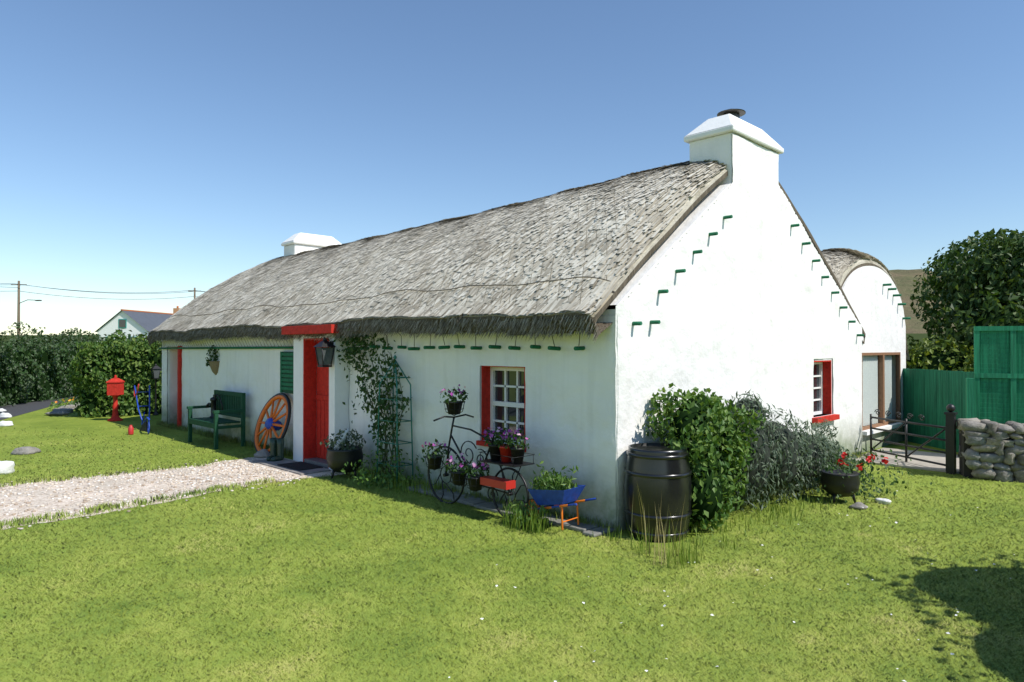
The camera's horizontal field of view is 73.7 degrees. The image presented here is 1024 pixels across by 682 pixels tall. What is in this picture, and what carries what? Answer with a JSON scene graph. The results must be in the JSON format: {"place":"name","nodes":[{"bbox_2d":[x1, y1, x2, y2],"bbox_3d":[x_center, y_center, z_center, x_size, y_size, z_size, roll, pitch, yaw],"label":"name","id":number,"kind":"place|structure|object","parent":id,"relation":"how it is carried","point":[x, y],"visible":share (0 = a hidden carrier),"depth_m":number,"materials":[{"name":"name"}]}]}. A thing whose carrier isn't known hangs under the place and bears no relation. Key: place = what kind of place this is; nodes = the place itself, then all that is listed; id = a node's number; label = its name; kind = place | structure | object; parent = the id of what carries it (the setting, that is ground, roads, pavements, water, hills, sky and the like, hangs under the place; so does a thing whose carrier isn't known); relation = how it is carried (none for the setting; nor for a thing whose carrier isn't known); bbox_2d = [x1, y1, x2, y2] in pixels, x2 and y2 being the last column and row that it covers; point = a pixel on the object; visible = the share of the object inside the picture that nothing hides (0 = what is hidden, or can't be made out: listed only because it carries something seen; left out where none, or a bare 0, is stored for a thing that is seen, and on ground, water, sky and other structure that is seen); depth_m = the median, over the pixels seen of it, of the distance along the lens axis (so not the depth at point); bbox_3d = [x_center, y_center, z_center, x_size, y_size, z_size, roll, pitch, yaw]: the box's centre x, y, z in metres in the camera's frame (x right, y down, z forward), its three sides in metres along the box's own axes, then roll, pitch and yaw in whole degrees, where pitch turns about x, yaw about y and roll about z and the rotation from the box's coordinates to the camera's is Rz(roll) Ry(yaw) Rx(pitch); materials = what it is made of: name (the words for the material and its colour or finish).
{"place":"outdoors","nodes":[
{"label":"outdoors","id":0,"kind":"place"},
{"bbox_2d":[0,396,76,419],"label":"asphalt road","id":1,"kind":"structure","parent":0,"point":[19,409],"depth_m":19.39,"materials":[{"name":"grey asphalt"}]},
{"bbox_2d":[0,457,347,529],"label":"gravel path","id":2,"kind":"structure","parent":0,"point":[37,499],"depth_m":8.23,"materials":[{"name":"beige gravel"}]},
{"bbox_2d":[0,459,278,528],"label":"path edge grass","id":3,"kind":"structure","parent":2,"relation":"on","point":[88,511],"depth_m":8.03,"materials":[{"name":"green plant"}]},
{"bbox_2d":[254,449,269,457],"bbox_3d":[-3.872,1.750,10.593,0.313,0.163,0.224,0,-1,38],"label":"door stone","id":4,"kind":"object","parent":2,"relation":"on","point":[263,453],"visible":0.8,"depth_m":10.52,"materials":[{"name":"grey stone"}]},
{"bbox_2d":[252,458,330,474],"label":"door flagstones","id":5,"kind":"object","parent":2,"relation":"on","point":[275,465],"depth_m":9.59,"materials":[{"name":"stone"}]},
{"bbox_2d":[266,438,284,461],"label":"wellington boots","id":6,"kind":"object","parent":5,"relation":"on","point":[276,449],"visible":0.95,"depth_m":10.20,"materials":[{"name":"green rubber"}]},
{"bbox_2d":[0,333,958,350],"bbox_3d":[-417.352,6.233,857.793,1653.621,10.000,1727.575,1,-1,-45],"label":"distant hills","id":7,"kind":"structure","parent":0,"point":[919,336],"depth_m":347.26,"materials":[{"name":"green plant"}]},
{"bbox_2d":[0,351,1023,681],"bbox_3d":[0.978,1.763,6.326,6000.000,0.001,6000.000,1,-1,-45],"label":"lawn","id":8,"kind":"structure","parent":0,"point":[34,423],"depth_m":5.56,"materials":[{"name":"green plant"}]},
{"bbox_2d":[0,412,11,417],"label":"white stone","id":9,"kind":"object","parent":8,"relation":"on","point":[4,415],"visible":0.79,"depth_m":16.52,"materials":[{"name":"white stone"}]},
{"bbox_2d":[0,421,13,426],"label":"white stone","id":10,"kind":"object","parent":8,"relation":"on","point":[5,423],"visible":0.93,"depth_m":14.75,"materials":[{"name":"white stone"}]},
{"bbox_2d":[0,461,14,474],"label":"white stone","id":11,"kind":"object","parent":8,"relation":"on","point":[6,467],"visible":0.85,"depth_m":9.19,"materials":[{"name":"white stone"}]},
{"bbox_2d":[11,446,40,454],"bbox_3d":[-7.802,1.758,10.962,0.326,0.138,0.298,0,-1,2],"label":"stone","id":12,"kind":"object","parent":8,"relation":"on","point":[27,450],"visible":0.93,"depth_m":10.86,"materials":[{"name":"white stone"}]},
{"bbox_2d":[44,410,69,414],"bbox_3d":[-11.445,1.819,17.225,0.563,0.148,0.412,0,-1,9],"label":"rockery stone","id":13,"kind":"object","parent":8,"relation":"on","point":[56,412],"visible":1,"depth_m":17.12,"materials":[{"name":"grey stone"}]},
{"bbox_2d":[0,322,121,406],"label":"roadside hedge","id":14,"kind":"object","parent":8,"relation":"on","point":[20,344],"depth_m":21.76,"materials":[{"name":"green plant"}]},
{"bbox_2d":[52,408,72,412],"bbox_3d":[-11.699,1.827,17.782,0.446,0.146,0.405,0,-1,-37],"label":"rockery stone","id":15,"kind":"object","parent":8,"relation":"on","point":[70,410],"visible":0.58,"depth_m":17.71,"materials":[{"name":"grey stone"}]},
{"bbox_2d":[47,395,80,409],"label":"flowers","id":16,"kind":"object","parent":8,"relation":"on","point":[65,404],"depth_m":19.11,"materials":[{"name":"green plant"}]},
{"bbox_2d":[64,404,76,407],"bbox_3d":[-12.215,1.836,18.839,0.479,0.169,0.348,1,-1,-58],"label":"rockery stone","id":17,"kind":"object","parent":8,"relation":"on","point":[71,406],"visible":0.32,"depth_m":18.77,"materials":[{"name":"grey stone"}]},
{"bbox_2d":[0,281,204,335],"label":"utility poles and wires","id":18,"kind":"object","parent":8,"relation":"on","point":[19,302],"visible":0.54,"depth_m":61.70,"materials":[{"name":"brown wood"}]},
{"bbox_2d":[57,328,161,347],"bbox_3d":[-19.301,0.907,47.471,3.258,2.748,42.238,0,-1,-7],"label":"roadside hedge","id":19,"kind":"object","parent":8,"relation":"on","point":[106,338],"depth_m":28.08,"materials":[{"name":"green plant"}]},
{"bbox_2d":[68,330,161,417],"bbox_3d":[-7.055,0.768,20.196,10.401,2.363,2.025,1,-1,-45],"label":"garden hedge","id":20,"kind":"object","parent":8,"relation":"on","point":[77,363],"depth_m":16.98,"materials":[{"name":"green plant"}]},
{"bbox_2d":[106,375,124,420],"bbox_3d":[-9.244,1.323,15.913,0.320,1.070,0.330,0,-1,-5],"label":"post box","id":21,"kind":"object","parent":8,"relation":"on","point":[115,387],"visible":1,"depth_m":15.84,"materials":[{"name":"paint"}]},
{"bbox_2d":[95,306,180,341],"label":"distant white house","id":22,"kind":"structure","parent":8,"relation":"on","point":[136,322],"depth_m":60.65,"materials":[{"name":"white paint"}]},
{"bbox_2d":[128,384,149,434],"bbox_3d":[-7.660,1.361,14.063,0.383,0.959,1.839,0,-1,-27],"label":"blue horse plough","id":23,"kind":"object","parent":8,"relation":"on","point":[145,426],"visible":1,"depth_m":14.01,"materials":[{"name":"paint"}]},
{"bbox_2d":[150,364,160,414],"bbox_3d":[-8.988,1.220,17.220,0.216,1.302,0.216,1,-1,-45],"label":"garden lamp post","id":24,"kind":"object","parent":8,"relation":"on","point":[155,371],"visible":1,"depth_m":17.20,"materials":[{"name":"black metal"}]},
{"bbox_2d":[187,390,245,448],"bbox_3d":[-5.230,1.360,12.041,0.540,0.920,1.260,1,-1,-45],"label":"garden bench","id":25,"kind":"object","parent":8,"relation":"on","point":[234,404],"visible":0.96,"depth_m":11.91,"materials":[{"name":"green paint"}]},
{"bbox_2d":[206,394,222,417],"bbox_3d":[-5.392,1.175,12.376,0.433,0.432,0.136,0,-1,25],"label":"hand pump","id":26,"kind":"object","parent":25,"relation":"on","point":[213,399],"visible":0.89,"depth_m":12.35,"materials":[{"name":"black metal"}]},
{"bbox_2d":[254,393,290,452],"bbox_3d":[-3.787,1.334,10.874,1.037,1.038,0.250,-1,-20,45],"label":"cart wheel","id":27,"kind":"object","parent":8,"relation":"on","point":[273,423],"visible":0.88,"depth_m":10.83,"materials":[{"name":"orange paint"}]},
{"bbox_2d":[277,324,349,470],"bbox_3d":[-2.944,0.788,9.835,0.670,2.020,1.470,1,-1,-45],"label":"porch","id":28,"kind":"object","parent":8,"relation":"on","point":[320,408],"depth_m":10.11,"materials":[{"name":"white paint"}]},
{"bbox_2d":[323,445,362,478],"bbox_3d":[-2.195,1.617,9.012,0.532,0.419,0.519,1,-1,-45],"label":"cauldron planter","id":29,"kind":"object","parent":8,"relation":"on","point":[337,460],"visible":0.74,"depth_m":8.80,"materials":[{"name":"black metal"}]},
{"bbox_2d":[320,429,365,449],"bbox_3d":[-2.191,1.319,8.971,0.613,0.333,0.581,1,-1,-45],"label":"porch planter foliage","id":30,"kind":"object","parent":29,"relation":"in","point":[331,442],"visible":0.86,"depth_m":8.92,"materials":[{"name":"green plant"}]},
{"bbox_2d":[334,428,349,449],"bbox_3d":[-2.230,1.293,8.968,0.080,0.320,0.076,27,-7,42],"label":"planter bottle","id":31,"kind":"object","parent":30,"relation":"on","point":[337,447],"visible":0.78,"depth_m":8.94,"materials":[{"name":"white"}]},
{"bbox_2d":[334,329,410,482],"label":"climbing rose leaves","id":32,"kind":"object","parent":8,"relation":"on","point":[353,352],"visible":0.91,"depth_m":8.77,"materials":[{"name":"green plant"}]},
{"bbox_2d":[341,449,430,488],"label":"wall plants","id":33,"kind":"object","parent":8,"relation":"on","point":[368,482],"depth_m":8.31,"materials":[{"name":"green plant"}]},
{"bbox_2d":[376,355,413,484],"bbox_3d":[-1.468,0.975,8.557,0.257,1.620,0.457,1,-1,-45],"label":"garden trellis","id":34,"kind":"object","parent":8,"relation":"on","point":[396,418],"visible":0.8,"depth_m":8.49,"materials":[{"name":"teal"}]},
{"bbox_2d":[357,464,451,495],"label":"wall weeds","id":35,"kind":"object","parent":8,"relation":"on","point":[435,486],"depth_m":8.12,"materials":[{"name":"green plant"}]},
{"bbox_2d":[425,401,534,516],"bbox_3d":[-0.392,1.215,7.151,0.566,1.134,1.584,1,-1,-45],"label":"bicycle planter","id":36,"kind":"object","parent":8,"relation":"on","point":[502,455],"visible":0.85,"depth_m":6.88,"materials":[{"name":"black metal"}]},
{"bbox_2d":[422,384,529,477],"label":"flowers","id":37,"kind":"object","parent":36,"relation":"in","point":[509,441],"depth_m":6.94,"materials":[{"name":"plant"}]},
{"bbox_2d":[409,484,615,536],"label":"wall foot slabs","id":38,"kind":"structure","parent":8,"relation":"on","point":[585,528],"depth_m":7.08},
{"bbox_2d":[156,420,871,532],"bbox_3d":[-1.980,1.737,10.253,5.790,0.130,14.294,2,-2,-72],"label":"grass strip","id":39,"kind":"object","parent":8,"relation":"on","point":[583,520],"depth_m":9.22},
{"bbox_2d":[167,183,861,518],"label":"cottage walls","id":40,"kind":"structure","parent":8,"relation":"on","point":[689,221],"depth_m":7.50,"materials":[{"name":"paint"}]},
{"bbox_2d":[177,346,181,427],"bbox_3d":[-6.994,0.977,14.796,0.370,1.740,0.962,0,-1,-19],"label":"red byre door","id":41,"kind":"structure","parent":40,"relation":"attached to","point":[179,394],"depth_m":14.32,"materials":[{"name":"paint"}]},
{"bbox_2d":[209,352,219,374],"bbox_3d":[-5.689,0.339,12.996,0.140,0.620,0.362,1,-1,-45],"label":"hanging basket","id":42,"kind":"object","parent":40,"relation":"attached to","point":[214,366],"visible":0.94,"depth_m":12.93,"materials":[{"name":"brown wicker"}]},
{"bbox_2d":[205,345,219,366],"bbox_3d":[-5.723,0.269,13.021,0.192,0.460,0.451,1,-1,-45],"label":"hanging plant","id":43,"kind":"object","parent":42,"relation":"in","point":[210,357],"visible":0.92,"depth_m":12.99,"materials":[{"name":"green plant"}]},
{"bbox_2d":[280,352,293,393],"bbox_3d":[-3.527,0.498,10.843,0.090,0.660,0.500,1,-1,-45],"label":"green shutter","id":44,"kind":"object","parent":40,"relation":"attached to","point":[286,370],"visible":0.66,"depth_m":10.84,"materials":[{"name":"paint"}]},
{"bbox_2d":[281,233,340,256],"bbox_3d":[-4.716,-2.079,16.233,1.350,0.880,0.650,1,-1,-45],"label":"chimney","id":45,"kind":"object","parent":40,"relation":"on","point":[297,243],"visible":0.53,"depth_m":15.87,"materials":[{"name":"white paint"}]},
{"bbox_2d":[314,337,335,366],"bbox_3d":[-2.585,0.149,9.430,0.237,0.419,0.234,1,-1,-45],"label":"wall lantern","id":46,"kind":"object","parent":40,"relation":"attached to","point":[324,349],"visible":1,"depth_m":9.38,"materials":[{"name":"black metal"}]},
{"bbox_2d":[161,316,618,527],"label":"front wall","id":47,"kind":"structure","parent":40,"relation":"attached to","point":[570,414],"depth_m":7.79,"materials":[{"name":"white paint"}]},
{"bbox_2d":[148,160,725,333],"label":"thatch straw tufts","id":48,"kind":"object","parent":40,"relation":"attached to","point":[662,218],"visible":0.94,"depth_m":8.61,"materials":[{"name":"grey wicker"}]},
{"bbox_2d":[476,366,525,451],"bbox_3d":[-0.031,0.715,7.501,0.300,0.900,0.755,1,-1,-45],"label":"window","id":49,"kind":"structure","parent":40,"relation":"on","point":[503,396],"depth_m":7.60,"materials":[{"name":"red paint"}]},
{"bbox_2d":[147,163,865,344],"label":"roof edge trim","id":50,"kind":"structure","parent":40,"relation":"on","point":[692,202],"depth_m":7.39,"materials":[{"name":"grey wicker"}]},
{"bbox_2d":[157,332,579,346],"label":"pegs","id":51,"kind":"object","parent":50,"relation":"attached to","point":[293,342],"visible":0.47,"depth_m":11.45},
{"bbox_2d":[147,311,599,344],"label":"thatch eaves","id":52,"kind":"object","parent":50,"relation":"attached to","point":[459,330],"visible":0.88,"depth_m":7.89,"materials":[{"name":"wicker"}]},
{"bbox_2d":[161,161,701,328],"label":"thatched roof","id":53,"kind":"structure","parent":50,"relation":"on","point":[411,289],"depth_m":9.09,"materials":[{"name":"grey wicker"}]},
{"bbox_2d":[159,215,863,350],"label":"thatch tie pegs","id":54,"kind":"object","parent":40,"relation":"attached to","point":[635,323],"visible":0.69,"depth_m":8.16,"materials":[{"name":"green paint"}]},
{"bbox_2d":[684,109,783,185],"bbox_3d":[2.794,-2.325,8.541,1.360,1.120,0.653,1,-1,-45],"label":"chimney","id":55,"kind":"object","parent":40,"relation":"on","point":[710,140],"visible":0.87,"depth_m":8.12,"materials":[{"name":"white paint"}]},
{"bbox_2d":[499,498,554,534],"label":"grass tufts","id":56,"kind":"object","parent":8,"relation":"on","point":[533,522],"visible":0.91,"depth_m":6.32,"materials":[{"name":"green plant"}]},
{"bbox_2d":[525,485,595,529],"bbox_3d":[0.400,1.532,6.400,0.732,0.377,0.336,-1,-1,41],"label":"wheelbarrow","id":57,"kind":"object","parent":8,"relation":"on","point":[550,499],"visible":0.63,"depth_m":6.29,"materials":[{"name":"blue metal"}]},
{"bbox_2d":[507,453,577,528],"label":"ferns","id":58,"kind":"object","parent":57,"relation":"in","point":[555,483],"visible":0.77,"depth_m":6.39,"materials":[{"name":"green plant"}]},
{"bbox_2d":[624,443,691,542],"bbox_3d":[1.323,1.362,6.207,0.604,0.800,0.604,1,-1,-45],"label":"water barrel","id":59,"kind":"object","parent":8,"relation":"on","point":[655,472],"visible":0.96,"depth_m":5.96,"materials":[{"name":"black plastic"}]},
{"bbox_2d":[631,489,687,567],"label":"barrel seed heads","id":60,"kind":"object","parent":8,"relation":"on","point":[664,539],"visible":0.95,"depth_m":5.49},
{"bbox_2d":[642,383,765,530],"bbox_3d":[1.895,1.093,6.628,1.386,1.387,0.817,1,-1,-45],"label":"broadleaf shrub","id":61,"kind":"object","parent":8,"relation":"on","point":[713,417],"depth_m":6.40,"materials":[{"name":"green plant"}]},
{"bbox_2d":[448,476,1014,681],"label":"lawn daisies","id":62,"kind":"object","parent":8,"relation":"on","point":[733,602],"visible":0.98,"depth_m":4.16,"materials":[{"name":"white plant"}]},
{"bbox_2d":[615,134,861,530],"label":"gable wall","id":63,"kind":"structure","parent":8,"relation":"on","point":[748,301],"depth_m":8.06,"materials":[{"name":"white paint"}]},
{"bbox_2d":[812,360,839,422],"bbox_3d":[4.382,0.707,9.785,0.810,0.860,0.310,1,-1,-45],"label":"window","id":64,"kind":"structure","parent":63,"relation":"in","point":[822,395],"depth_m":9.99,"materials":[{"name":"red wood"}]},
{"bbox_2d":[731,399,850,496],"bbox_3d":[3.245,1.179,7.937,2.783,1.109,0.562,1,-1,-45],"label":"rosemary","id":65,"kind":"object","parent":8,"relation":"on","point":[793,469],"visible":0.29,"depth_m":7.32,"materials":[{"name":"green plant"}]},
{"bbox_2d":[725,389,858,511],"bbox_3d":[3.220,1.172,7.933,3.072,1.309,0.845,1,-1,-45],"label":"bush","id":66,"kind":"object","parent":8,"relation":"on","point":[828,448],"visible":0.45,"depth_m":7.41,"materials":[{"name":"green plant"}]},
{"bbox_2d":[815,469,859,503],"bbox_3d":[3.620,1.626,7.553,0.444,0.362,0.433,1,-1,-45],"label":"cauldron planter","id":67,"kind":"object","parent":8,"relation":"on","point":[835,481],"visible":0.8,"depth_m":7.39,"materials":[{"name":"black metal"}]},
{"bbox_2d":[849,502,867,509],"bbox_3d":[3.671,1.745,7.228,0.214,0.079,0.161,0,-1,-34],"label":"stone","id":68,"kind":"object","parent":8,"relation":"on","point":[859,505],"visible":0.91,"depth_m":7.18,"materials":[{"name":"grey stone"}]},
{"bbox_2d":[811,441,931,502],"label":"red flowers","id":69,"kind":"object","parent":8,"relation":"on","point":[848,469],"depth_m":7.68,"materials":[{"name":"plant"}]},
{"bbox_2d":[841,266,910,451],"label":"extension walls","id":70,"kind":"structure","parent":8,"relation":"on","point":[872,294],"depth_m":11.72,"materials":[{"name":"white paint"}]},
{"bbox_2d":[839,250,907,358],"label":"trim","id":71,"kind":"structure","parent":70,"relation":"on","point":[860,262],"depth_m":11.17,"materials":[{"name":"white paint"}]},
{"bbox_2d":[875,498,891,503],"bbox_3d":[4.056,1.754,7.466,0.147,0.070,0.166,0,-1,-6],"label":"stone","id":72,"kind":"object","parent":8,"relation":"on","point":[880,500],"visible":0.94,"depth_m":7.43,"materials":[{"name":"white stone"}]},
{"bbox_2d":[851,448,959,473],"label":"patio paving","id":73,"kind":"structure","parent":8,"relation":"on","point":[930,456],"depth_m":10.21,"materials":[{"name":"grey concrete"}]},
{"bbox_2d":[870,404,957,474],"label":"gate","id":74,"kind":"structure","parent":8,"relation":"on","point":[949,429],"depth_m":9.49,"materials":[{"name":"black metal"}]},
{"bbox_2d":[903,368,973,451],"bbox_3d":[7.255,1.156,11.627,0.061,1.330,2.479,0,-1,-3],"label":"board fence","id":75,"kind":"object","parent":8,"relation":"on","point":[929,395],"visible":0.56,"depth_m":11.75,"materials":[{"name":"green wood"}]},
{"bbox_2d":[906,333,973,371],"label":"yellow green bushes","id":76,"kind":"object","parent":8,"relation":"on","point":[969,359],"depth_m":12.75,"materials":[{"name":"plant"}]},
{"bbox_2d":[910,228,1023,358],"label":"tree","id":77,"kind":"object","parent":8,"relation":"on","point":[955,267],"depth_m":13.40,"materials":[{"name":"green plant"}]},
{"bbox_2d":[965,326,1023,423],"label":"tall fence panel","id":78,"kind":"object","parent":8,"relation":"on","point":[994,389],"visible":0.66,"depth_m":10.26,"materials":[{"name":"green wood"}]},
{"bbox_2d":[0,0,1023,334],"label":"sky","id":79,"kind":"structure","parent":0,"point":[164,147],"materials":[{"name":"blue"}]},
{"bbox_2d":[628,523,707,572],"bbox_3d":[1.227,1.626,5.559,0.589,0.259,0.737,1,-1,-45],"label":"grass tuft","id":80,"kind":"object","parent":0,"point":[682,547],"depth_m":5.41,"materials":[{"name":"green plant"}]},
{"bbox_2d":[592,477,874,548],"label":"grass","id":81,"kind":"structure","parent":0,"point":[759,511],"depth_m":6.70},
{"bbox_2d":[821,248,909,359],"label":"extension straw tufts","id":82,"kind":"object","parent":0,"point":[840,262],"visible":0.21,"depth_m":11.05,"materials":[{"name":"grey wicker"}]},
{"bbox_2d":[889,269,956,332],"bbox_3d":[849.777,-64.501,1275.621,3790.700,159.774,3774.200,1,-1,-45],"label":"distant hill","id":83,"kind":"structure","parent":0,"point":[905,282],"depth_m":729.39,"materials":[{"name":"plant"}]},
{"bbox_2d":[956,418,1023,482],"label":"stone wall","id":84,"kind":"structure","parent":0,"point":[988,441],"depth_m":8.74,"materials":[{"name":"grey stone"}]}
]}

